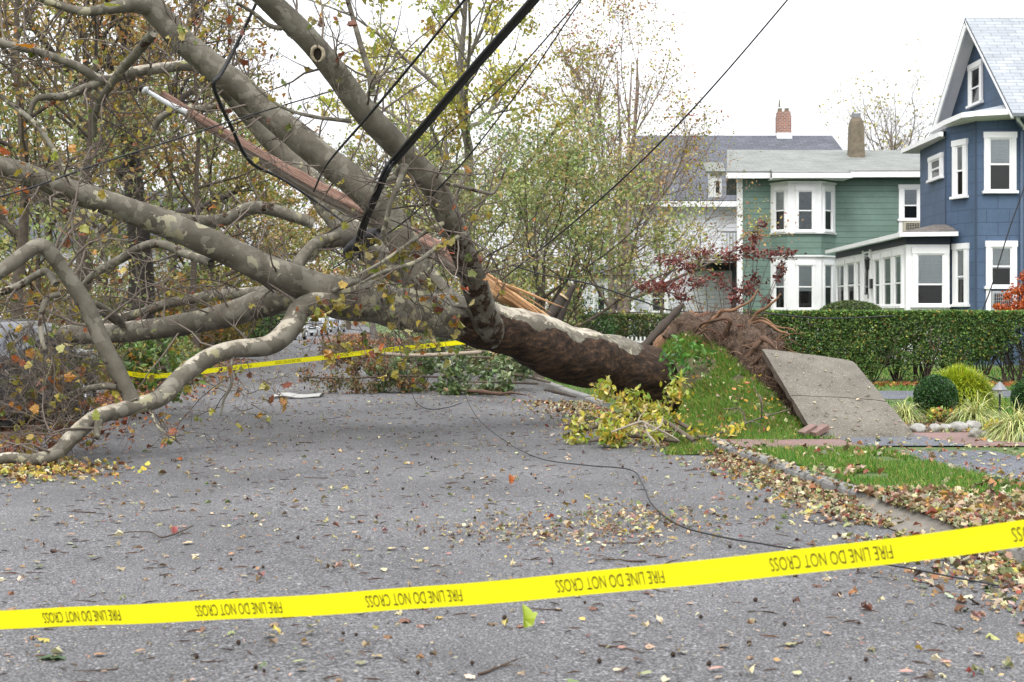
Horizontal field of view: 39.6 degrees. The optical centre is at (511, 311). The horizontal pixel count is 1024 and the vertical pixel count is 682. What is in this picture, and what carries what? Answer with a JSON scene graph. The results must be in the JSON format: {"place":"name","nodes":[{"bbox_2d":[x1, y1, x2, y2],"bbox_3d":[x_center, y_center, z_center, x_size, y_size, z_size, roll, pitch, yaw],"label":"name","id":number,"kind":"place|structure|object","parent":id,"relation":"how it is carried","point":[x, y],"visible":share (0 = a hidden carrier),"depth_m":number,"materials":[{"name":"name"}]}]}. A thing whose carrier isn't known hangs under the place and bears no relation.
{"place":"outdoors","nodes":[
{"label":"outdoors","id":0,"kind":"place"},
{"bbox_2d":[0,323,1023,681],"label":"road","id":1,"kind":"structure","parent":0,"point":[480,641],"depth_m":8.70,"materials":[{"name":"asphalt"}]},
{"bbox_2d":[0,319,99,421],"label":"parked car","id":2,"kind":"object","parent":1,"relation":"on","point":[5,323],"visible":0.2,"depth_m":18.48,"materials":[{"name":"black paint"}]},
{"bbox_2d":[120,335,224,402],"bbox_3d":[-5.288,0.751,21.488,1.666,1.216,2.012,0,0,0],"label":"bush","id":3,"kind":"object","parent":1,"relation":"on","point":[145,365],"visible":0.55,"depth_m":21.55,"materials":[{"name":"green plant"}]},
{"bbox_2d":[100,341,463,377],"bbox_3d":[-3.865,0.663,20.954,7.290,0.608,1.199,0,0,4],"label":"barrier tape","id":4,"kind":"object","parent":1,"relation":"on","point":[270,363],"visible":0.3,"depth_m":20.61,"materials":[{"name":"yellow plastic"}]},
{"bbox_2d":[295,328,445,393],"bbox_3d":[-2.704,0.932,28.431,2.787,1.175,5.451,0,0,-3],"label":"fallen branch","id":5,"kind":"object","parent":1,"relation":"on","point":[353,381],"visible":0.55,"depth_m":26.18,"materials":[{"name":"brown plant"}]},
{"bbox_2d":[366,337,550,395],"bbox_3d":[-0.923,0.922,27.203,3.177,1.297,3.034,0,0,19],"label":"fallen branch","id":6,"kind":"object","parent":1,"relation":"on","point":[503,368],"visible":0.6,"depth_m":26.57,"materials":[{"name":"green plant"}]},
{"bbox_2d":[381,350,481,356],"bbox_3d":[-1.548,0.790,26.400,1.977,0.131,0.124,0,0,4],"label":"fallen stick","id":7,"kind":"object","parent":6,"relation":"on","point":[443,353],"visible":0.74,"depth_m":26.37,"materials":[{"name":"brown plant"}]},
{"bbox_2d":[200,333,783,556],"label":"leaf patch","id":8,"kind":"object","parent":1,"relation":"on","point":[578,406],"visible":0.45,"depth_m":10.38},
{"bbox_2d":[0,366,1023,681],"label":"leaf fragments","id":9,"kind":"object","parent":1,"relation":"on","point":[470,676],"visible":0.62,"depth_m":9.65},
{"bbox_2d":[611,407,691,451],"bbox_3d":[1.448,1.268,15.462,0.758,0.443,0.769,0,0,37],"label":"fallen branch","id":10,"kind":"object","parent":1,"relation":"on","point":[647,425],"visible":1,"depth_m":15.59,"materials":[{"name":"yellow plant"}]},
{"bbox_2d":[561,368,743,448],"bbox_3d":[1.611,1.117,16.349,2.087,0.881,1.371,0,0,17],"label":"fallen branch","id":11,"kind":"object","parent":1,"relation":"on","point":[606,435],"visible":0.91,"depth_m":16.42,"materials":[{"name":"yellow plant"}]},
{"bbox_2d":[430,301,998,585],"bbox_3d":[0.850,0.681,12.684,0.913,1.636,10.480,0,0,-16],"label":"cable","id":12,"kind":"object","parent":1,"relation":"on","point":[719,535],"visible":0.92,"depth_m":9.54,"materials":[{"name":"black rubber"}]},
{"bbox_2d":[558,380,1023,678],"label":"leaf drift","id":13,"kind":"object","parent":1,"relation":"on","point":[939,504],"visible":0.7,"depth_m":10.78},
{"bbox_2d":[0,0,1023,309],"label":"sky","id":14,"kind":"structure","parent":0,"point":[808,48],"materials":[{"name":"white"}]},
{"bbox_2d":[0,520,1023,628],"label":"barrier tape","id":15,"kind":"object","parent":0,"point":[979,539],"visible":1,"depth_m":4.54,"materials":[{"name":"yellow plastic"}]},
{"bbox_2d":[6,315,1023,483],"bbox_3d":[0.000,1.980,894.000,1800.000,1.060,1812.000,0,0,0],"label":"ground","id":16,"kind":"structure","parent":0,"point":[999,450],"depth_m":19.78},
{"bbox_2d":[0,246,67,325],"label":"bush","id":17,"kind":"object","parent":16,"relation":"on","point":[30,296],"visible":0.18,"depth_m":31.04,"materials":[{"name":"brown plant"}]},
{"bbox_2d":[0,253,121,346],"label":"bush","id":18,"kind":"object","parent":16,"relation":"on","point":[47,282],"visible":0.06,"depth_m":40.04,"materials":[{"name":"brown plant"}]},
{"bbox_2d":[0,10,149,233],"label":"woodland tree","id":19,"kind":"object","parent":16,"relation":"on","point":[35,79],"visible":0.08,"depth_m":60.57,"materials":[{"name":"brown plant"}]},
{"bbox_2d":[0,43,173,348],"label":"woodland tree","id":20,"kind":"object","parent":16,"relation":"on","point":[48,220],"visible":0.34,"depth_m":30.95,"materials":[{"name":"brown plant"}]},
{"bbox_2d":[0,0,182,321],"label":"woodland tree","id":21,"kind":"object","parent":16,"relation":"on","point":[46,234],"visible":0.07,"depth_m":45.91,"materials":[{"name":"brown plant"}]},
{"bbox_2d":[28,253,162,348],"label":"bush","id":22,"kind":"object","parent":16,"relation":"on","point":[127,269],"visible":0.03,"depth_m":49.85,"materials":[{"name":"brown plant"}]},
{"bbox_2d":[5,18,186,343],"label":"woodland tree","id":23,"kind":"object","parent":16,"relation":"on","point":[112,235],"visible":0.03,"depth_m":67.29,"materials":[{"name":"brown plant"}]},
{"bbox_2d":[0,0,196,318],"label":"woodland tree","id":24,"kind":"object","parent":16,"relation":"on","point":[21,234],"visible":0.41,"depth_m":26.89,"materials":[{"name":"brown plant"}]},
{"bbox_2d":[0,191,199,316],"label":"distant house","id":25,"kind":"structure","parent":16,"relation":"on","point":[71,249],"depth_m":72.00,"materials":[{"name":"stone"}]},
{"bbox_2d":[5,94,204,313],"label":"woodland tree","id":26,"kind":"object","parent":16,"relation":"on","point":[117,253],"visible":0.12,"depth_m":43.32,"materials":[{"name":"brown plant"}]},
{"bbox_2d":[0,0,230,348],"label":"woodland tree","id":27,"kind":"object","parent":16,"relation":"on","point":[85,63],"visible":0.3,"depth_m":33.12,"materials":[{"name":"brown plant"}]},
{"bbox_2d":[0,0,261,325],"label":"woodland tree","id":28,"kind":"object","parent":16,"relation":"on","point":[89,129],"visible":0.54,"depth_m":26.04,"materials":[{"name":"brown plant"}]},
{"bbox_2d":[0,340,292,487],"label":"leaf drift","id":29,"kind":"object","parent":16,"relation":"on","point":[19,472],"visible":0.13,"depth_m":13.97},
{"bbox_2d":[0,0,295,360],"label":"woodland tree","id":30,"kind":"object","parent":16,"relation":"on","point":[191,211],"visible":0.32,"depth_m":37.52,"materials":[{"name":"brown plant"}]},
{"bbox_2d":[117,333,202,383],"bbox_3d":[-7.591,1.026,30.708,2.426,1.672,2.166,0,0,-38],"label":"bush","id":31,"kind":"object","parent":16,"relation":"on","point":[186,350],"visible":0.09,"depth_m":30.32,"materials":[{"name":"green plant"}]},
{"bbox_2d":[107,268,234,356],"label":"bush","id":32,"kind":"object","parent":16,"relation":"on","point":[206,338],"visible":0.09,"depth_m":43.72,"materials":[{"name":"green plant"}]},
{"bbox_2d":[55,0,306,310],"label":"woodland tree","id":33,"kind":"object","parent":16,"relation":"on","point":[225,162],"visible":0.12,"depth_m":55.69,"materials":[{"name":"green plant"}]},
{"bbox_2d":[79,0,290,354],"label":"woodland tree","id":34,"kind":"object","parent":16,"relation":"on","point":[196,187],"visible":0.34,"depth_m":33.92,"materials":[{"name":"green plant"}]},
{"bbox_2d":[109,45,343,349],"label":"woodland tree","id":35,"kind":"object","parent":16,"relation":"on","point":[216,153],"visible":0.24,"depth_m":45.92,"materials":[{"name":"green plant"}]},
{"bbox_2d":[158,253,311,351],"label":"bush","id":36,"kind":"object","parent":16,"relation":"on","point":[236,335],"visible":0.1,"depth_m":51.79,"materials":[{"name":"green plant"}]},
{"bbox_2d":[150,78,323,326],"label":"woodland tree","id":37,"kind":"object","parent":16,"relation":"on","point":[252,194],"visible":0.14,"depth_m":70.00,"materials":[{"name":"green plant"}]},
{"bbox_2d":[199,152,331,327],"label":"woodland tree","id":38,"kind":"object","parent":16,"relation":"on","point":[304,238],"visible":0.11,"depth_m":100.14,"materials":[{"name":"green plant"}]},
{"bbox_2d":[221,178,342,314],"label":"woodland tree","id":39,"kind":"object","parent":16,"relation":"on","point":[315,215],"visible":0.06,"depth_m":135.54,"materials":[{"name":"green plant"}]},
{"bbox_2d":[300,107,444,340],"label":"roadside tree","id":40,"kind":"object","parent":16,"relation":"on","point":[373,331],"visible":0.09,"depth_m":84.76,"materials":[{"name":"green plant"}]},
{"bbox_2d":[204,253,603,325],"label":"distant woods","id":41,"kind":"object","parent":16,"relation":"on","point":[556,284],"visible":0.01,"depth_m":235.88,"materials":[{"name":"green plant"}]},
{"bbox_2d":[0,0,812,469],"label":"fallen plane tree","id":42,"kind":"object","parent":16,"relation":"on","point":[712,356],"visible":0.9,"depth_m":17.08,"materials":[{"name":"brown plant"}]},
{"bbox_2d":[0,63,409,196],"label":"cable","id":43,"kind":"object","parent":42,"relation":"attached to","point":[170,141],"visible":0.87,"depth_m":15.21,"materials":[{"name":"black rubber"}]},
{"bbox_2d":[212,4,342,221],"bbox_3d":[-3.050,-2.587,17.963,1.081,2.905,2.004,0,0,24],"label":"cable","id":44,"kind":"object","parent":42,"relation":"hanging from","point":[220,104],"visible":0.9,"depth_m":17.71,"materials":[{"name":"black rubber"}]},
{"bbox_2d":[139,84,563,316],"bbox_3d":[-2.120,-1.392,19.269,5.733,3.241,0.425,0,0,-9],"label":"utility pole","id":45,"kind":"object","parent":42,"relation":"attached to","point":[510,297],"visible":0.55,"depth_m":19.08,"materials":[{"name":"brown wood"}]},
{"bbox_2d":[424,0,579,155],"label":"cable","id":46,"kind":"object","parent":45,"relation":"attached to","point":[497,90],"visible":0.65,"depth_m":20.93,"materials":[{"name":"black rubber"}]},
{"bbox_2d":[500,0,787,280],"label":"cable","id":47,"kind":"object","parent":45,"relation":"attached to","point":[659,143],"visible":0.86,"depth_m":17.23,"materials":[{"name":"black rubber"}]},
{"bbox_2d":[313,0,465,191],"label":"cable","id":48,"kind":"object","parent":42,"relation":"attached to","point":[397,81],"visible":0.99,"depth_m":14.98,"materials":[{"name":"black rubber"}]},
{"bbox_2d":[343,0,539,259],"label":"cable bundle","id":49,"kind":"object","parent":42,"relation":"attached to","point":[508,28],"visible":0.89,"depth_m":14.65,"materials":[{"name":"black rubber"}]},
{"bbox_2d":[333,0,581,268],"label":"cable","id":50,"kind":"object","parent":42,"relation":"hanging from","point":[439,187],"visible":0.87,"depth_m":15.40,"materials":[{"name":"black rubber"}]},
{"bbox_2d":[546,284,575,320],"bbox_3d":[0.608,0.116,23.998,0.963,1.165,0.234,0,0,0],"label":"broken stump","id":51,"kind":"object","parent":42,"relation":"attached to","point":[558,312],"visible":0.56,"depth_m":23.94,"materials":[{"name":"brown wood"}]},
{"bbox_2d":[513,265,896,318],"bbox_3d":[4.187,-0.291,24.483,9.662,0.865,1.339,0,0,-38],"label":"cable","id":52,"kind":"object","parent":51,"relation":"attached to","point":[694,311],"visible":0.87,"depth_m":22.21,"materials":[{"name":"black rubber"}]},
{"bbox_2d":[702,374,790,436],"bbox_3d":[2.694,1.137,16.515,0.878,0.823,1.402,0,0,23],"label":"fallen branch","id":53,"kind":"object","parent":42,"relation":"on","point":[746,400],"visible":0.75,"depth_m":16.55,"materials":[{"name":"green plant"}]},
{"bbox_2d":[338,38,496,345],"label":"roadside tree","id":54,"kind":"object","parent":16,"relation":"on","point":[406,55],"visible":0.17,"depth_m":61.88,"materials":[{"name":"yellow plant"}]},
{"bbox_2d":[310,0,616,294],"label":"plane tree","id":55,"kind":"object","parent":16,"relation":"on","point":[462,108],"visible":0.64,"depth_m":49.02,"materials":[{"name":"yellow plant"}]},
{"bbox_2d":[316,99,628,364],"bbox_3d":[-1.288,-2.114,39.008,7.864,7.443,8.334,0,0,-35],"label":"green tree","id":56,"kind":"object","parent":16,"relation":"on","point":[483,211],"visible":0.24,"depth_m":38.92,"materials":[{"name":"green plant"}]},
{"bbox_2d":[335,92,717,378],"bbox_3d":[0.087,-1.615,31.302,8.686,6.258,6.483,0,0,0],"label":"green tree","id":57,"kind":"object","parent":16,"relation":"on","point":[564,162],"visible":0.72,"depth_m":30.39,"materials":[{"name":"green plant"}]},
{"bbox_2d":[94,344,1023,420],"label":"lawn grass","id":58,"kind":"structure","parent":16,"relation":"on","point":[997,374],"depth_m":27.30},
{"bbox_2d":[448,93,713,325],"bbox_3d":[1.514,-2.025,36.097,6.120,7.090,5.812,0,0,-14],"label":"green tree","id":59,"kind":"object","parent":16,"relation":"on","point":[616,161],"visible":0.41,"depth_m":35.68,"materials":[{"name":"green plant"}]},
{"bbox_2d":[546,297,624,334],"bbox_3d":[1.816,0.551,40.117,2.929,2.256,3.899,0,0,-32],"label":"bush","id":60,"kind":"object","parent":16,"relation":"on","point":[608,329],"visible":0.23,"depth_m":39.69,"materials":[{"name":"green plant"}]},
{"bbox_2d":[453,0,802,336],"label":"russet tree","id":61,"kind":"object","parent":16,"relation":"on","point":[567,62],"visible":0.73,"depth_m":42.87,"materials":[{"name":"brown plant"}]},
{"bbox_2d":[578,312,680,340],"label":"hedge","id":62,"kind":"object","parent":16,"relation":"on","point":[645,330],"visible":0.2,"depth_m":41.56,"materials":[{"name":"green plant"}]},
{"bbox_2d":[521,97,761,313],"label":"tan tree","id":63,"kind":"object","parent":16,"relation":"on","point":[685,195],"visible":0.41,"depth_m":45.61,"materials":[{"name":"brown plant"}]},
{"bbox_2d":[582,100,842,340],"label":"white house","id":64,"kind":"structure","parent":16,"relation":"on","point":[783,138],"depth_m":64.00,"materials":[{"name":"wood"}]},
{"bbox_2d":[625,218,806,319],"bbox_3d":[3.733,-0.130,26.535,3.112,3.296,1.621,0,0,-19],"label":"japanese maple","id":65,"kind":"object","parent":16,"relation":"on","point":[698,283],"visible":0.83,"depth_m":26.55,"materials":[{"name":"plant"}]},
{"bbox_2d":[421,342,1023,563],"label":"kerb","id":66,"kind":"structure","parent":16,"relation":"on","point":[841,488],"depth_m":13.44,"materials":[{"name":"concrete"}]},
{"bbox_2d":[797,424,829,436],"bbox_3d":[3.444,1.362,16.244,0.331,0.144,0.193,0,0,-34],"label":"loose paver","id":67,"kind":"object","parent":16,"relation":"on","point":[816,430],"visible":0.96,"depth_m":16.21,"materials":[{"name":"brick"}]},
{"bbox_2d":[762,349,915,438],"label":"pavement slab","id":68,"kind":"structure","parent":16,"relation":"on","point":[842,397],"depth_m":17.30,"materials":[{"name":"concrete"}]},
{"bbox_2d":[664,417,1023,495],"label":"verge grass","id":69,"kind":"structure","parent":16,"relation":"on","point":[907,471],"depth_m":12.95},
{"bbox_2d":[815,38,943,149],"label":"bare tree","id":70,"kind":"object","parent":16,"relation":"on","point":[889,142],"visible":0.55,"depth_m":83.29,"materials":[{"name":"grey plant"}]},
{"bbox_2d":[742,302,1023,382],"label":"hedge","id":71,"kind":"object","parent":16,"relation":"on","point":[941,329],"visible":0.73,"depth_m":28.20,"materials":[{"name":"green plant"}]},
{"bbox_2d":[825,17,1023,364],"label":"blue house","id":72,"kind":"structure","parent":16,"relation":"on","point":[969,149],"depth_m":39.41,"materials":[{"name":"wood"}]},
{"bbox_2d":[835,260,845,300],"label":"window","id":73,"kind":"structure","parent":72,"relation":"in","point":[840,265],"depth_m":49.17,"materials":[{"name":"white paint"}]},
{"bbox_2d":[845,257,855,300],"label":"window","id":74,"kind":"structure","parent":72,"relation":"in","point":[850,263],"depth_m":47.36,"materials":[{"name":"white paint"}]},
{"bbox_2d":[855,256,861,300],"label":"window","id":75,"kind":"structure","parent":72,"relation":"in","point":[858,260],"depth_m":46.01,"materials":[{"name":"white paint"}]},
{"bbox_2d":[862,249,871,302],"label":"door","id":76,"kind":"structure","parent":72,"relation":"in","point":[866,274],"depth_m":44.65,"materials":[{"name":"white paint"}]},
{"bbox_2d":[872,254,881,305],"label":"window","id":77,"kind":"structure","parent":72,"relation":"in","point":[877,260],"depth_m":43.21,"materials":[{"name":"white paint"}]},
{"bbox_2d":[880,251,892,307],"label":"window","id":78,"kind":"structure","parent":72,"relation":"in","point":[887,258],"depth_m":41.80,"materials":[{"name":"white paint"}]},
{"bbox_2d":[891,249,903,307],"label":"window","id":79,"kind":"structure","parent":72,"relation":"in","point":[898,255],"depth_m":40.34,"materials":[{"name":"white paint"}]},
{"bbox_2d":[910,248,950,306],"bbox_3d":[11.585,-0.931,39.365,1.093,1.650,0.110,0,0,0],"label":"window","id":80,"kind":"structure","parent":72,"relation":"in","point":[930,266],"depth_m":39.41,"materials":[{"name":"white paint"}]},
{"bbox_2d":[926,152,943,182],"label":"window","id":81,"kind":"structure","parent":72,"relation":"in","point":[935,162],"depth_m":40.78,"materials":[{"name":"white paint"}]},
{"bbox_2d":[949,138,968,199],"bbox_3d":[12.298,-3.911,39.131,0.110,1.621,0.738,0,0,-18],"label":"window","id":82,"kind":"structure","parent":72,"relation":"in","point":[959,147],"depth_m":39.15,"materials":[{"name":"white paint"}]},
{"bbox_2d":[950,243,969,306],"bbox_3d":[12.309,-0.995,39.097,0.110,1.743,0.780,0,0,-18],"label":"window","id":83,"kind":"structure","parent":72,"relation":"in","point":[960,251],"depth_m":39.12,"materials":[{"name":"white paint"}]},
{"bbox_2d":[966,58,983,108],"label":"window","id":84,"kind":"structure","parent":72,"relation":"in","point":[975,70],"depth_m":41.96,"materials":[{"name":"white paint"}]},
{"bbox_2d":[982,132,1018,193],"bbox_3d":[13.195,-4.018,38.426,0.958,1.663,0.110,0,0,2],"label":"window","id":85,"kind":"structure","parent":72,"relation":"in","point":[999,147],"depth_m":38.45,"materials":[{"name":"white paint"}]},
{"bbox_2d":[984,241,1019,288],"bbox_3d":[13.229,-1.256,38.425,0.923,1.299,0.110,0,0,2],"label":"window","id":86,"kind":"structure","parent":72,"relation":"in","point":[1006,273],"depth_m":38.44,"materials":[{"name":"white paint"}]},
{"bbox_2d":[892,406,1008,431],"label":"garden soil","id":87,"kind":"structure","parent":16,"relation":"on","point":[896,408],"depth_m":19.73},
{"bbox_2d":[890,399,929,422],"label":"grass clump","id":88,"kind":"object","parent":87,"relation":"on","point":[906,415],"visible":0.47,"depth_m":18.50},
{"bbox_2d":[913,374,958,419],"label":"boxwood shrub","id":89,"kind":"object","parent":87,"relation":"on","point":[935,390],"visible":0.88,"depth_m":18.83,"materials":[{"name":"green plant"}]},
{"bbox_2d":[926,405,965,423],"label":"plant","id":90,"kind":"object","parent":87,"relation":"on","point":[936,414],"visible":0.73,"depth_m":18.15,"materials":[{"name":"yellow plant"}]},
{"bbox_2d":[915,361,1008,411],"bbox_3d":[6.491,1.333,20.607,1.355,1.258,1.390,0,0,0],"label":"golden cypress","id":91,"kind":"object","parent":87,"relation":"on","point":[962,377],"visible":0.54,"depth_m":20.31,"materials":[{"name":"yellow plant"}]},
{"bbox_2d":[941,386,1009,427],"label":"grass clump","id":92,"kind":"object","parent":87,"relation":"on","point":[972,412],"visible":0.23,"depth_m":17.80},
{"bbox_2d":[971,398,1023,442],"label":"grass clump","id":93,"kind":"object","parent":87,"relation":"on","point":[1014,428],"visible":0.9,"depth_m":15.94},
{"bbox_2d":[1010,378,1023,415],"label":"boxwood shrub","id":94,"kind":"object","parent":87,"relation":"on","point":[1017,390],"visible":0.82,"depth_m":19.32,"materials":[{"name":"green plant"}]},
{"bbox_2d":[913,432,1023,445],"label":"brick path","id":95,"kind":"structure","parent":16,"relation":"on","point":[958,437],"depth_m":16.09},
{"bbox_2d":[992,270,1023,358],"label":"orange shrub","id":96,"kind":"object","parent":16,"relation":"on","point":[1016,289],"visible":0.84,"depth_m":33.95,"materials":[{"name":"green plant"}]},
{"bbox_2d":[723,439,868,447],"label":"brick path","id":97,"kind":"structure","parent":0,"point":[810,442],"depth_m":15.58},
{"bbox_2d":[726,112,919,350],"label":"green house","id":98,"kind":"structure","parent":0,"point":[855,192],"depth_m":53.00,"materials":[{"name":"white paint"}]},
{"bbox_2d":[771,186,787,232],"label":"window","id":99,"kind":"structure","parent":98,"relation":"in","point":[780,192],"depth_m":52.53,"materials":[{"name":"white paint"}]},
{"bbox_2d":[771,260,787,309],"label":"window","id":100,"kind":"structure","parent":98,"relation":"in","point":[781,304],"depth_m":52.53,"materials":[{"name":"white paint"}]},
{"bbox_2d":[794,261,815,310],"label":"window","id":101,"kind":"structure","parent":98,"relation":"in","point":[805,270],"depth_m":52.20,"materials":[{"name":"white paint"}]},
{"bbox_2d":[794,186,816,231],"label":"window","id":102,"kind":"structure","parent":98,"relation":"in","point":[805,195],"depth_m":52.20,"materials":[{"name":"white paint"}]},
{"bbox_2d":[822,186,834,232],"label":"window","id":103,"kind":"structure","parent":98,"relation":"in","point":[827,190],"depth_m":52.54,"materials":[{"name":"white paint"}]},
{"bbox_2d":[823,260,833,309],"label":"window","id":104,"kind":"structure","parent":98,"relation":"in","point":[827,265],"depth_m":52.54,"materials":[{"name":"white paint"}]},
{"bbox_2d":[897,184,919,220],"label":"window","id":105,"kind":"structure","parent":98,"relation":"in","point":[909,194],"depth_m":52.97,"materials":[{"name":"white paint"}]},
{"bbox_2d":[820,300,882,309],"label":"evergreen dome","id":106,"kind":"structure","parent":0,"point":[850,305],"depth_m":32.60,"materials":[{"name":"green plant"}]},
{"bbox_2d":[839,434,964,445],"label":"sidewalk","id":107,"kind":"structure","parent":0,"point":[910,442],"depth_m":15.68,"materials":[{"name":"concrete"}]},
{"bbox_2d":[845,495,963,534],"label":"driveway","id":108,"kind":"structure","parent":0,"point":[881,507],"depth_m":10.18,"materials":[{"name":"concrete"}]},
{"bbox_2d":[879,391,1011,398],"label":"driveway","id":109,"kind":"structure","parent":0,"point":[895,394],"depth_m":24.67,"materials":[{"name":"concrete"}]},
{"bbox_2d":[898,450,1023,481],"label":"sidewalk","id":110,"kind":"structure","parent":0,"point":[1016,463],"depth_m":13.76,"materials":[{"name":"concrete"}]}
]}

